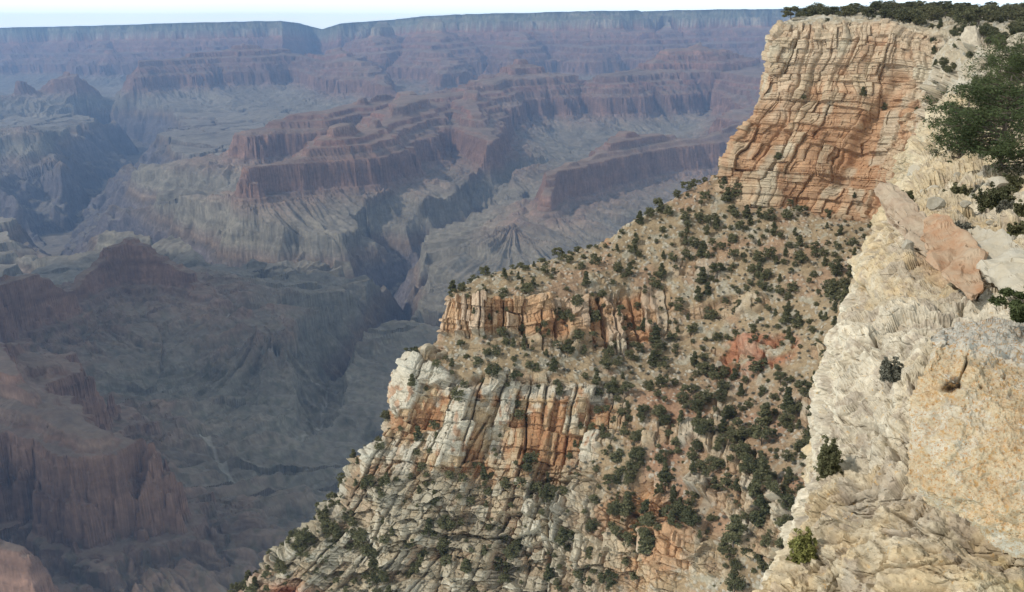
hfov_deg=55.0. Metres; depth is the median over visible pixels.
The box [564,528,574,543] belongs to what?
pinyon tree
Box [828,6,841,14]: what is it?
pinyon tree
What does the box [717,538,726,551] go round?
pinyon tree
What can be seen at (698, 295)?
pinyon tree
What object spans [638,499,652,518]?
pinyon tree
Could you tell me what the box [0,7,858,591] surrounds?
terrain
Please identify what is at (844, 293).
pinyon tree
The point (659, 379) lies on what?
juniper bush
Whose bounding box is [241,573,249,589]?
pinyon tree
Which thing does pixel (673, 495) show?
pinyon tree
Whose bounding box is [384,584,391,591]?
pinyon tree
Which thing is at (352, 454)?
pinyon tree
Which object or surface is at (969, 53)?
juniper bush
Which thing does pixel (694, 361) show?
pinyon tree
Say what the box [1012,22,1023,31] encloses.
juniper bush
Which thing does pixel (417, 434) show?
pinyon tree
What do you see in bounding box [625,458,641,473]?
juniper bush
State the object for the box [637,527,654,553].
pinyon tree
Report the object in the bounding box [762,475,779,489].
juniper bush
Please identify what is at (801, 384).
pinyon tree
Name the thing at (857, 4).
pinyon tree
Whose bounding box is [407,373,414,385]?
pinyon tree
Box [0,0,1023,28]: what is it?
sky
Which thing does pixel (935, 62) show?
pinyon tree
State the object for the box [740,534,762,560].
juniper bush
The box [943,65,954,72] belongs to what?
juniper bush
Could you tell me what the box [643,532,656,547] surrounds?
juniper bush
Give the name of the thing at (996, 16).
juniper bush
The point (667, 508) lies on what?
pinyon tree
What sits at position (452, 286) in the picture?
pinyon tree
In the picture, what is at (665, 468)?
pinyon tree
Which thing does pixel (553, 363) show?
pinyon tree
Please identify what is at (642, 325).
pinyon tree
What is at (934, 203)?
boulder
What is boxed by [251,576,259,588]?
pinyon tree
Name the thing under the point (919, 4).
pinyon tree
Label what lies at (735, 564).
juniper bush
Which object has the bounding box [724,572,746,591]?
juniper bush
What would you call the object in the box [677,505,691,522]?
juniper bush
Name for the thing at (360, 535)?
juniper bush
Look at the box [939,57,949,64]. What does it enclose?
juniper bush
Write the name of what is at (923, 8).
juniper bush
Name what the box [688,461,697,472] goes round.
pinyon tree
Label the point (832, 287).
pinyon tree
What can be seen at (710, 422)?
juniper bush
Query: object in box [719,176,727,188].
pinyon tree
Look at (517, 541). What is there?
pinyon tree
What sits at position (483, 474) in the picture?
pinyon tree
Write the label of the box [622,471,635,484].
juniper bush
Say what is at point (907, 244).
boulder
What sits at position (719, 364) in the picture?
boulder
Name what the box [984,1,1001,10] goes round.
juniper bush
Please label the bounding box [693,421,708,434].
juniper bush
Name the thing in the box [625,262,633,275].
pinyon tree
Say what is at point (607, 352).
pinyon tree
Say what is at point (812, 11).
juniper bush
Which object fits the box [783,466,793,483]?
pinyon tree
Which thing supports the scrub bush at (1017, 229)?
on the ground at (871, 519)
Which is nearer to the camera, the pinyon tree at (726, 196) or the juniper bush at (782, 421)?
the juniper bush at (782, 421)
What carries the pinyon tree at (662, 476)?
on the hills
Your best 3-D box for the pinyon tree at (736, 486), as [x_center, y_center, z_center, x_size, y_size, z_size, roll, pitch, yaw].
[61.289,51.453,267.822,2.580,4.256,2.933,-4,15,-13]
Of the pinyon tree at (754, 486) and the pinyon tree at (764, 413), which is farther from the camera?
the pinyon tree at (764, 413)
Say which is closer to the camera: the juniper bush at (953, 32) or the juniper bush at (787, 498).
the juniper bush at (787, 498)
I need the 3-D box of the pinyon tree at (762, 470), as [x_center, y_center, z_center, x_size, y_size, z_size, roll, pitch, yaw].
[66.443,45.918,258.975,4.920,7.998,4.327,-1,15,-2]
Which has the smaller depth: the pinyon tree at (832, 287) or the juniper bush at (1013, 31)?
the juniper bush at (1013, 31)
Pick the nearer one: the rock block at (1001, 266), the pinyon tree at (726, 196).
the rock block at (1001, 266)
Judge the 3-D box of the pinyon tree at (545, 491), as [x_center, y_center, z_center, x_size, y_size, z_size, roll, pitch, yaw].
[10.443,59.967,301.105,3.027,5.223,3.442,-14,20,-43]
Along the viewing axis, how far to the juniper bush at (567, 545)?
294.00 m
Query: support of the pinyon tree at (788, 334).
on the hills
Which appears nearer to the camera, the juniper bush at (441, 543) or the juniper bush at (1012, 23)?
the juniper bush at (1012, 23)
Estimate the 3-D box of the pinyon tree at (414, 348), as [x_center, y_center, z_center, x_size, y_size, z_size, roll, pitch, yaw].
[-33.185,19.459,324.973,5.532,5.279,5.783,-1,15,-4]
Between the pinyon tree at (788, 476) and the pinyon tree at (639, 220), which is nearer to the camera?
the pinyon tree at (788, 476)
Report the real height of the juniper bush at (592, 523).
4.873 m
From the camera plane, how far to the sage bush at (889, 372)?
16.04 m
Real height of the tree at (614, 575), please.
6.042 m
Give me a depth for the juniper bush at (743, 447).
276.50 m
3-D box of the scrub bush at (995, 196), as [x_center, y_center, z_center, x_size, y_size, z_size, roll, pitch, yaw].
[14.149,-2.851,28.725,1.251,0.944,1.230,0,15,0]
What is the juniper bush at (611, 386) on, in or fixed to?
on the hills
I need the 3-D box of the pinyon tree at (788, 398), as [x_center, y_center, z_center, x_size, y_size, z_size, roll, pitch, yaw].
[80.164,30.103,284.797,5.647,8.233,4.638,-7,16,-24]
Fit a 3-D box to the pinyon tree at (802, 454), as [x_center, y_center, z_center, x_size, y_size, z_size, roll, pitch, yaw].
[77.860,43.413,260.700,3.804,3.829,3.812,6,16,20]
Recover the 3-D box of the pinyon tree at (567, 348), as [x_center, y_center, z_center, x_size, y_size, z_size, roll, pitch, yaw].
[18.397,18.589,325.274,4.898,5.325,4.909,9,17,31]
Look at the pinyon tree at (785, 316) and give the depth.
323.14 m
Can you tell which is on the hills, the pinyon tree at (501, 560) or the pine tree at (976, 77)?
the pinyon tree at (501, 560)
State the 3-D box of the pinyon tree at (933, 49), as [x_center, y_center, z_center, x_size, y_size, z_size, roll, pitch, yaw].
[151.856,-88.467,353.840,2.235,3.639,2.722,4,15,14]
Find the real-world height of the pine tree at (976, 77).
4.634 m
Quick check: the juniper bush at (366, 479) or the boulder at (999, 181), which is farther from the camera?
the juniper bush at (366, 479)
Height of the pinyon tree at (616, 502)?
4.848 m
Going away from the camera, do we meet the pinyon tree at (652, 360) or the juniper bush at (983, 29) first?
the juniper bush at (983, 29)
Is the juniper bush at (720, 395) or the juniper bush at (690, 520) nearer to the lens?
the juniper bush at (690, 520)
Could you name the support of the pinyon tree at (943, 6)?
on the cliff
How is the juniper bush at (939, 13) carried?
on the cliff
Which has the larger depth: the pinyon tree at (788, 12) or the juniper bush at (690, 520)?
the pinyon tree at (788, 12)
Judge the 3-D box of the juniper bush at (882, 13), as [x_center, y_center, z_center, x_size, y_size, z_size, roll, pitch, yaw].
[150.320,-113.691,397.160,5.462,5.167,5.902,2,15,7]
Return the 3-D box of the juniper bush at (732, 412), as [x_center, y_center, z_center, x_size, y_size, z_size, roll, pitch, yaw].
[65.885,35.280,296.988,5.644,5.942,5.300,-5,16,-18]
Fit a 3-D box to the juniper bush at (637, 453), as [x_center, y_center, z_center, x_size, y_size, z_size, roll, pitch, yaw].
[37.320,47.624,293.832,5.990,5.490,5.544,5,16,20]
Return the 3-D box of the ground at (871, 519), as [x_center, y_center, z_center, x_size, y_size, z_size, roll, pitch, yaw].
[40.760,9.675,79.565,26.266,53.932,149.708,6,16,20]
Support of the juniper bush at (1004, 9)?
on the cliff
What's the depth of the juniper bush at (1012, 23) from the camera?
280.81 m
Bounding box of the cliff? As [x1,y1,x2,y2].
[714,10,1023,229]
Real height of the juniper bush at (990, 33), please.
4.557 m
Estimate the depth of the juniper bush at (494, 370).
313.46 m
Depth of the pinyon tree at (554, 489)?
300.15 m
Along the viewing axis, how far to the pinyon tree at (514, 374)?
314.61 m
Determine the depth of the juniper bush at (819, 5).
437.28 m
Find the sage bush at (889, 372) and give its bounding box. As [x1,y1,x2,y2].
[878,356,902,383]
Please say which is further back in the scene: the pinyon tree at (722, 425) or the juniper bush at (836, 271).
the juniper bush at (836, 271)
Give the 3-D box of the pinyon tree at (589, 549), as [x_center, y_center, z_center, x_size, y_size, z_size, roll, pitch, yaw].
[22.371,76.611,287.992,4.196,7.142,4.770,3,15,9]
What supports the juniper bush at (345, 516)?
on the hills
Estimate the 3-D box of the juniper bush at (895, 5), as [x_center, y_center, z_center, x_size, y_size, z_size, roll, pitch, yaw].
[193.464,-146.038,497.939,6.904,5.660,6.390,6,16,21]
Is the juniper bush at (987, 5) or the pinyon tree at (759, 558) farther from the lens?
the juniper bush at (987, 5)
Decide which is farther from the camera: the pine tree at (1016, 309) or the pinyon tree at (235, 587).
the pinyon tree at (235, 587)
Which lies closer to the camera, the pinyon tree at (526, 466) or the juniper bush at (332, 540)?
the pinyon tree at (526, 466)
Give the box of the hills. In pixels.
[238,175,871,591]
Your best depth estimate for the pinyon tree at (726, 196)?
379.72 m
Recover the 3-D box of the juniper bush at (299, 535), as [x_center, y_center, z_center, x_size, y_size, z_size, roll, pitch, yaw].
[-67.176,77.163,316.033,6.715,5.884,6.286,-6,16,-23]
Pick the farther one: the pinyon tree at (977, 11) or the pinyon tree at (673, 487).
the pinyon tree at (977, 11)
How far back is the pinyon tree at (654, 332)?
334.78 m
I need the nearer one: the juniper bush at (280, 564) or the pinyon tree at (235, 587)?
the juniper bush at (280, 564)
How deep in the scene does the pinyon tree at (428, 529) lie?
305.23 m
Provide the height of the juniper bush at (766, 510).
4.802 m
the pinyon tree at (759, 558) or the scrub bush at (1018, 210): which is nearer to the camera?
the scrub bush at (1018, 210)
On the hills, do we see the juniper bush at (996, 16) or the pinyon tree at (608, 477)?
the pinyon tree at (608, 477)
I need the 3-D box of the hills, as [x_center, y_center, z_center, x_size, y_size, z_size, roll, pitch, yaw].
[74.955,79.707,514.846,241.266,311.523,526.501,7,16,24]
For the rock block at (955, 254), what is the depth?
20.70 m
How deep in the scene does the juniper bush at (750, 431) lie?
282.82 m
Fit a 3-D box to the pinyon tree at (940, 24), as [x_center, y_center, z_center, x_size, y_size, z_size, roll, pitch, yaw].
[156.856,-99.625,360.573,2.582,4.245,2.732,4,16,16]
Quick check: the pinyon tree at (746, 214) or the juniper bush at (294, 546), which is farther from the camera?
the pinyon tree at (746, 214)
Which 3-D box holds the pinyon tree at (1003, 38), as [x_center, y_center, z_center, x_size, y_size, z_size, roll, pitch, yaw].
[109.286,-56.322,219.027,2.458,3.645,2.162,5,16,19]
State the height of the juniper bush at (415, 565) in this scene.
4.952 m
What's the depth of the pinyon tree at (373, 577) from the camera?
305.98 m
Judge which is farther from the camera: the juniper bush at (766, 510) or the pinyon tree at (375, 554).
the pinyon tree at (375, 554)
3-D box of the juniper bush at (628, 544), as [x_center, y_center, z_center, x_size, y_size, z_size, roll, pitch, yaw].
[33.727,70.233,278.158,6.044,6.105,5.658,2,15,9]
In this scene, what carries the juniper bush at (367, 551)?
on the hills
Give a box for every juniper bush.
[273,558,291,572]
[286,527,298,538]
[290,542,308,556]
[292,527,312,545]
[321,518,334,533]
[322,534,336,548]
[339,507,355,520]
[348,527,359,538]
[352,527,367,542]
[358,543,373,558]
[362,474,375,486]
[370,558,382,573]
[377,569,388,582]
[407,560,421,573]
[435,514,450,529]
[436,535,452,551]
[484,361,501,376]
[502,544,519,559]
[558,541,570,551]
[585,518,600,531]
[603,380,618,392]
[606,503,619,515]
[621,535,636,553]
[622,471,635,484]
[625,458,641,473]
[627,430,641,441]
[627,445,644,460]
[639,511,655,526]
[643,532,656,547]
[650,403,666,415]
[653,449,668,463]
[654,374,669,387]
[657,413,670,425]
[671,499,691,517]
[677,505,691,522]
[681,508,698,525]
[687,399,703,411]
[688,437,703,451]
[692,391,707,405]
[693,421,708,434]
[695,361,710,374]
[700,418,715,430]
[704,454,721,471]
[714,388,727,400]
[716,378,730,391]
[720,404,736,419]
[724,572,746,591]
[725,429,743,442]
[729,557,742,573]
[733,443,752,457]
[737,424,749,442]
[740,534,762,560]
[742,454,759,473]
[745,424,756,436]
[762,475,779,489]
[763,501,770,514]
[773,152,781,159]
[777,493,794,509]
[778,411,795,428]
[793,438,806,451]
[800,428,809,438]
[801,4,813,15]
[802,435,810,443]
[808,7,824,15]
[813,2,828,12]
[829,262,844,275]
[836,4,855,17]
[861,7,875,17]
[877,8,891,18]
[880,4,898,18]
[890,2,900,9]
[894,7,913,23]
[908,9,928,24]
[912,13,928,24]
[918,5,933,12]
[925,7,944,21]
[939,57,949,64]
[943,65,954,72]
[950,30,959,35]
[952,10,977,26]
[955,24,967,35]
[965,50,974,57]
[979,24,991,35]
[981,4,999,17]
[982,4,1000,14]
[983,25,1000,35]
[983,30,1004,43]
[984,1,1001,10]
[984,54,997,68]
[986,11,1005,22]
[990,34,1001,43]
[1000,7,1017,13]
[1001,11,1009,21]
[1005,16,1023,28]
[1007,11,1023,21]
[1008,4,1021,11]
[1008,26,1023,35]
[1011,72,1023,83]
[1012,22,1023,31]
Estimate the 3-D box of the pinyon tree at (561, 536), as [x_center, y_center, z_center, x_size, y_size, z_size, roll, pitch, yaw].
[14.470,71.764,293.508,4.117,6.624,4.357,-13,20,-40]
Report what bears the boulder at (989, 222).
on the ground at (871, 519)
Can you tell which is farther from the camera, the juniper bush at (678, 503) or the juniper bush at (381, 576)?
the juniper bush at (381, 576)
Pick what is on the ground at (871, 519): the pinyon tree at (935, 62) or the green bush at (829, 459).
the green bush at (829, 459)
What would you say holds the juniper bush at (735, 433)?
on the hills
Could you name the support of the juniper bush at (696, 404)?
on the hills
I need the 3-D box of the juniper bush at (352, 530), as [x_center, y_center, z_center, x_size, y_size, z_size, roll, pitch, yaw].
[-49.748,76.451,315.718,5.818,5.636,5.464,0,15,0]
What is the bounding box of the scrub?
[257,175,864,591]
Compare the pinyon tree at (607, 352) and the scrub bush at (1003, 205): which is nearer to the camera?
the scrub bush at (1003, 205)
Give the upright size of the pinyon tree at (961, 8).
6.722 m
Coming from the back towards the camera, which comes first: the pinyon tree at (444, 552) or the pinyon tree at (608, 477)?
the pinyon tree at (444, 552)
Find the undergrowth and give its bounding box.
[227,166,871,591]
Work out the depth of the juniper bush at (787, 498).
248.33 m
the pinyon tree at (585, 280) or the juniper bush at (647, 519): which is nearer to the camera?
the juniper bush at (647, 519)
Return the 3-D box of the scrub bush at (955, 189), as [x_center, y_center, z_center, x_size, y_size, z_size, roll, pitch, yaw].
[15.831,-3.608,34.885,1.082,0.925,1.056,-13,20,-41]
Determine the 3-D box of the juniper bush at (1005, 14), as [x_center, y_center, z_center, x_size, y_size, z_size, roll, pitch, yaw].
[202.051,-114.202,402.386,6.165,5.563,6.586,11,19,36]
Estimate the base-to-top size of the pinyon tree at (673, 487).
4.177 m
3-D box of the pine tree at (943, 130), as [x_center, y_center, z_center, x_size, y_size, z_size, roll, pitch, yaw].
[21.752,-7.601,46.947,3.146,3.646,3.486,-14,20,-42]
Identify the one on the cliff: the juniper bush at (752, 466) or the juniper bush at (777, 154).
the juniper bush at (777, 154)
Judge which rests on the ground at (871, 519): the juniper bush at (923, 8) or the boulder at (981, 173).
the boulder at (981, 173)
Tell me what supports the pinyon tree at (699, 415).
on the hills
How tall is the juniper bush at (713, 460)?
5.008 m
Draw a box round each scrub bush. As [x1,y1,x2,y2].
[942,181,973,195]
[954,220,975,230]
[970,181,1016,213]
[970,182,991,192]
[996,199,1016,213]
[1002,174,1023,191]
[1006,220,1023,236]
[1013,199,1023,216]
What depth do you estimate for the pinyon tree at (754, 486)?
254.59 m
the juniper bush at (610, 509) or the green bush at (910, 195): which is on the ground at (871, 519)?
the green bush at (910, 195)
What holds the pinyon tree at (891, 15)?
on the cliff
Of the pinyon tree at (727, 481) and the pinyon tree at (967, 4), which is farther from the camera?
the pinyon tree at (967, 4)
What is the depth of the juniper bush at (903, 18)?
384.38 m
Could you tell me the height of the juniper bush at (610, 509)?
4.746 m
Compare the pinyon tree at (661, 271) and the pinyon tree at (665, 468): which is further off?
the pinyon tree at (661, 271)
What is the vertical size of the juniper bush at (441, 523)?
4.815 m
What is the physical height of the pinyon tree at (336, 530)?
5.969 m
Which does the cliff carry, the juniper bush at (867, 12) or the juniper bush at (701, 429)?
the juniper bush at (867, 12)
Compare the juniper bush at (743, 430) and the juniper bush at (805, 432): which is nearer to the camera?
the juniper bush at (805, 432)
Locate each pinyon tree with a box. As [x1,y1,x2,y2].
[229,582,239,590]
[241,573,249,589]
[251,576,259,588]
[331,523,341,539]
[349,449,356,457]
[367,573,377,586]
[371,548,378,559]
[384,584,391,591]
[403,346,417,351]
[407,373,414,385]
[413,425,423,441]
[421,518,437,536]
[429,489,439,505]
[440,546,446,555]
[447,280,456,293]
[460,558,471,572]
[480,465,488,481]
[494,556,511,572]
[509,370,523,385]
[511,538,522,551]
[521,452,532,471]
[542,485,551,496]
[543,563,554,581]
[548,357,557,371]
[548,486,561,498]
[554,526,568,546]
[555,381,563,394]
[562,344,574,357]
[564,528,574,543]
[580,271,591,285]
[583,546,592,567]
[591,371,600,384]
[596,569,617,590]
[602,348,613,360]
[602,474,619,488]
[611,499,624,510]
[617,491,635,516]
[618,381,634,396]
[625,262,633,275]
[635,210,643,224]
[636,405,643,416]
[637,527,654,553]
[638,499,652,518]
[640,317,645,331]
[647,349,657,366]
[648,325,660,342]
[655,263,666,280]
[657,470,674,487]
[661,504,677,515]
[662,461,668,471]
[667,510,675,524]
[669,490,676,502]
[670,485,677,496]
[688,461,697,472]
[690,351,698,367]
[693,285,702,300]
[693,411,702,422]
[695,240,707,257]
[695,267,707,283]
[703,282,711,295]
[708,262,726,278]
[708,364,715,377]
[710,476,719,489]
[712,216,719,229]
[716,477,732,490]
[717,418,727,431]
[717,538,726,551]
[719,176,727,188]
[720,514,742,547]
[721,187,731,201]
[721,544,737,560]
[728,368,738,379]
[732,478,740,490]
[735,383,744,395]
[742,204,750,217]
[747,472,763,498]
[748,494,768,526]
[752,425,772,445]
[753,262,762,278]
[754,554,764,562]
[755,402,772,425]
[755,455,771,481]
[774,371,788,385]
[777,386,795,409]
[778,305,793,323]
[780,6,802,19]
[783,326,792,339]
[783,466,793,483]
[796,379,811,391]
[799,452,806,458]
[824,278,838,297]
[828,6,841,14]
[838,284,848,298]
[845,264,852,277]
[850,3,861,8]
[859,86,866,97]
[869,2,882,12]
[886,12,897,19]
[902,1,914,6]
[916,3,929,6]
[931,45,936,53]
[932,59,937,66]
[936,18,942,28]
[938,3,955,17]
[944,8,959,19]
[953,6,971,17]
[959,2,970,6]
[965,8,993,24]
[998,35,1007,48]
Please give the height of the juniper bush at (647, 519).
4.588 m
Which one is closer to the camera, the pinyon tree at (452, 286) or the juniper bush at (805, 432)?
the juniper bush at (805, 432)
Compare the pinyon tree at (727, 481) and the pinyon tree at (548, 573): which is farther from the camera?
the pinyon tree at (548, 573)
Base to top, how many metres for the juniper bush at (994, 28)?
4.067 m
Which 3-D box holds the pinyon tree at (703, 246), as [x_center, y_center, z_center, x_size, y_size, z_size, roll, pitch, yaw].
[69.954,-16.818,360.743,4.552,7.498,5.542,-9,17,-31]
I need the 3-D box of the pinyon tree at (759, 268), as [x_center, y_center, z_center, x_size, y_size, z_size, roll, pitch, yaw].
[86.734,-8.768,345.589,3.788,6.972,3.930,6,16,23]
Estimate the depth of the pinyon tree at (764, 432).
276.52 m
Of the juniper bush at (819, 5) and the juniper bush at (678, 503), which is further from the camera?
the juniper bush at (819, 5)
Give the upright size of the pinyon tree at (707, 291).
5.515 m
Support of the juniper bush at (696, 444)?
on the hills
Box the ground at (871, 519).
[752,83,1023,591]
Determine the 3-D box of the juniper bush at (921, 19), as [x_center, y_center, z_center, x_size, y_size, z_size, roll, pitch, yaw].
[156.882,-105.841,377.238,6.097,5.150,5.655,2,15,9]
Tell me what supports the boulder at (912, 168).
on the ground at (871, 519)
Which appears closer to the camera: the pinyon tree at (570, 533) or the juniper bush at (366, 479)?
the pinyon tree at (570, 533)
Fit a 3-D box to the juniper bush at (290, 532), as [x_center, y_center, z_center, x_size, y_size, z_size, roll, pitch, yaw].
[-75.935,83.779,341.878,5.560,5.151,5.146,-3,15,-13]
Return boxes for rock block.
[874,182,927,256]
[920,213,988,300]
[968,225,1023,298]
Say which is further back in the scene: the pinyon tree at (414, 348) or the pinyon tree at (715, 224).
the pinyon tree at (715, 224)
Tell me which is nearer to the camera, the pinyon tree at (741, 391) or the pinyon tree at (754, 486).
the pinyon tree at (754, 486)
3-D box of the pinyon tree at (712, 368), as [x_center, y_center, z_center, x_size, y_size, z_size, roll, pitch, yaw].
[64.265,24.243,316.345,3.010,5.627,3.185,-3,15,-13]
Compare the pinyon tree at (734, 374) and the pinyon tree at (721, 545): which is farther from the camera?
the pinyon tree at (734, 374)
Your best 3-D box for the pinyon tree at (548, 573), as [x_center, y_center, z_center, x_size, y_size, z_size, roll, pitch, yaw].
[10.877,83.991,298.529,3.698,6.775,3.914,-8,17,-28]
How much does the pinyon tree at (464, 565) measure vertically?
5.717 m
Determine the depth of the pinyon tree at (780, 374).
298.45 m
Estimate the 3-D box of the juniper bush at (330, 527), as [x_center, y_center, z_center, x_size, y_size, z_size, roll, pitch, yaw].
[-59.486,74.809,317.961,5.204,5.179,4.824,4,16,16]
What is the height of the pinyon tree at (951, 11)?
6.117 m
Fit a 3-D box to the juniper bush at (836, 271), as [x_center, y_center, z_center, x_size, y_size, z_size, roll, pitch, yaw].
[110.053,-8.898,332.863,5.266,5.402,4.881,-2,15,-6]
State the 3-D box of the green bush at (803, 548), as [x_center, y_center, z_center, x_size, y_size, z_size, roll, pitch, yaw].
[3.865,3.351,13.016,0.428,0.660,0.448,13,20,41]
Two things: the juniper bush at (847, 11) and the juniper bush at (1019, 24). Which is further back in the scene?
the juniper bush at (847, 11)
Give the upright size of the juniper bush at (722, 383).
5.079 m
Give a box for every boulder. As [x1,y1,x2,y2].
[716,361,722,367]
[901,239,914,249]
[905,316,1023,557]
[908,164,920,175]
[926,197,945,209]
[960,200,971,207]
[975,171,986,176]
[986,220,993,224]
[987,176,1012,191]
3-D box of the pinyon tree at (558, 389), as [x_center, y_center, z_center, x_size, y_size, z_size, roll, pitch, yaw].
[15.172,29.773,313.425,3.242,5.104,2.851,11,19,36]
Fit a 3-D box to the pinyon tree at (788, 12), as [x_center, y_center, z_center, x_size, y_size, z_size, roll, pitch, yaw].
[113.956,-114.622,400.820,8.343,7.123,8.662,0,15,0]
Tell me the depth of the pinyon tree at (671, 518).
266.97 m
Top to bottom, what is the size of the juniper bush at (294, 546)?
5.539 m
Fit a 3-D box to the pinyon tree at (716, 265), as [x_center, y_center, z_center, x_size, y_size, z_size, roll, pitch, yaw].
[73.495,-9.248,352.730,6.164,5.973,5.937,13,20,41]
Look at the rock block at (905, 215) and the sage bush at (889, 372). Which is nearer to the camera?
the sage bush at (889, 372)
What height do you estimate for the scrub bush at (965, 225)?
0.464 m
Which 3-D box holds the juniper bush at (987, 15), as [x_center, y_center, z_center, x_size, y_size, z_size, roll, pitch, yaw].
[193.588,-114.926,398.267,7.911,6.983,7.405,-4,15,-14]
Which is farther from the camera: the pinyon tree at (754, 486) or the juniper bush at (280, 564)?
the juniper bush at (280, 564)
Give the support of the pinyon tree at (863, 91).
on the cliff
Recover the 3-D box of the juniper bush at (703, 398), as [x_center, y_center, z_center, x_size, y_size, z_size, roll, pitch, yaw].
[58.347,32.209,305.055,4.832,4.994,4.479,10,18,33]
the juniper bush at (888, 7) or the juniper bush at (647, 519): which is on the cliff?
the juniper bush at (888, 7)
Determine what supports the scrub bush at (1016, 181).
on the ground at (871, 519)
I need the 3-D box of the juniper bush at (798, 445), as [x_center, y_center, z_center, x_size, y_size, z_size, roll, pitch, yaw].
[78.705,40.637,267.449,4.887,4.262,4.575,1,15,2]
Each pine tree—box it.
[918,76,1023,175]
[925,99,1002,157]
[957,62,1023,108]
[960,32,1023,127]
[986,286,1023,323]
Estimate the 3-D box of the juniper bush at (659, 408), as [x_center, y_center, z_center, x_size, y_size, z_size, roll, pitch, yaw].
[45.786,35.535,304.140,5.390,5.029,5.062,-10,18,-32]
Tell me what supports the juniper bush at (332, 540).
on the hills
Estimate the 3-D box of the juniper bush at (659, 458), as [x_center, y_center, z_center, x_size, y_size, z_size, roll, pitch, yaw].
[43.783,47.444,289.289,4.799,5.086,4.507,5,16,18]
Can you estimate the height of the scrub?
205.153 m
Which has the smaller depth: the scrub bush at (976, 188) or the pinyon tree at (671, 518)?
the scrub bush at (976, 188)
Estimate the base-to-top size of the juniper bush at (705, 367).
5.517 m
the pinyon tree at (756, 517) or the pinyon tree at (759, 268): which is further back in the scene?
the pinyon tree at (759, 268)
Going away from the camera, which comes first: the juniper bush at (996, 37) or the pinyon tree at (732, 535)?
the pinyon tree at (732, 535)
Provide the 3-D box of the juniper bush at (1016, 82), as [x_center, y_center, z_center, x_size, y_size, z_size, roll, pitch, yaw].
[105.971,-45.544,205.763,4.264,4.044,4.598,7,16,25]
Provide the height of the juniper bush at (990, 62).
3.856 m
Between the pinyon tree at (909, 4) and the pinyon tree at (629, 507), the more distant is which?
the pinyon tree at (909, 4)
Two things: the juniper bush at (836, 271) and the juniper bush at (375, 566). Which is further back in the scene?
the juniper bush at (836, 271)
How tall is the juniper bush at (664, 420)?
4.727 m
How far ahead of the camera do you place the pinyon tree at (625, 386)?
312.16 m
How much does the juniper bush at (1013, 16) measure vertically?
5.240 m
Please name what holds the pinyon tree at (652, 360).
on the hills
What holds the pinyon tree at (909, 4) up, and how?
on the cliff
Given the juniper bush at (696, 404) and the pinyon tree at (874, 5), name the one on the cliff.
the pinyon tree at (874, 5)
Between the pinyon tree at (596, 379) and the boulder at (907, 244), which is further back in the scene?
the pinyon tree at (596, 379)
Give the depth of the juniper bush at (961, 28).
310.32 m
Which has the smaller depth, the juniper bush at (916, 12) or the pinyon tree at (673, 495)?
the pinyon tree at (673, 495)
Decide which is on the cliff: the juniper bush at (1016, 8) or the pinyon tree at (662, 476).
the juniper bush at (1016, 8)
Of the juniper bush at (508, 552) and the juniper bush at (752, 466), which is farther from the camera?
the juniper bush at (508, 552)
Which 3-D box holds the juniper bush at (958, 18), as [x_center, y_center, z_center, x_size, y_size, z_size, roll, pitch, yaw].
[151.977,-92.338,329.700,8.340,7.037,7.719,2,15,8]
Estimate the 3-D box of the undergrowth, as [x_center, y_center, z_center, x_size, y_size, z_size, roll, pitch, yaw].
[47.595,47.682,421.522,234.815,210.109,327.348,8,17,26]
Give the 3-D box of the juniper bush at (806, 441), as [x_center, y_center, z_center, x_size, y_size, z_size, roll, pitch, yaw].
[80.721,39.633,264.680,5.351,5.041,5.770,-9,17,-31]
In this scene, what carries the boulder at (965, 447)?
on the ground at (871, 519)
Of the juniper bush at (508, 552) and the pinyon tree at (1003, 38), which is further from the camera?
the juniper bush at (508, 552)
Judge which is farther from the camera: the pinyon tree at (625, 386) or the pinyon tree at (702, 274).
the pinyon tree at (702, 274)
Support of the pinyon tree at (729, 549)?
on the hills
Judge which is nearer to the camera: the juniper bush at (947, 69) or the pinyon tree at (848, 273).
the juniper bush at (947, 69)
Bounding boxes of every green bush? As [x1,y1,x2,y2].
[785,526,817,564]
[813,434,843,480]
[902,190,914,201]
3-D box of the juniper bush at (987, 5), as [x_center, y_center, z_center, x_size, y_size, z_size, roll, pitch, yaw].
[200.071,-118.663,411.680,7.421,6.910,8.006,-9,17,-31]
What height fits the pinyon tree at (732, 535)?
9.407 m
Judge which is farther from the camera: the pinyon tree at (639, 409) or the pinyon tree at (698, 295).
the pinyon tree at (698, 295)
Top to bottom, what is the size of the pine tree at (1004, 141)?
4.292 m
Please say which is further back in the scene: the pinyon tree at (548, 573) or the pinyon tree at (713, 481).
the pinyon tree at (548, 573)
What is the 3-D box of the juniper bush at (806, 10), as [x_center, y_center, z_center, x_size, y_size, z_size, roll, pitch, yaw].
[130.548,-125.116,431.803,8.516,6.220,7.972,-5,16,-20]
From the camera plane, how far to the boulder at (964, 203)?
28.22 m
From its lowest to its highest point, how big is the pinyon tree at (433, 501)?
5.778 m
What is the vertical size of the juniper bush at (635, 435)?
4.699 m
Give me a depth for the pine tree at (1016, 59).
54.24 m

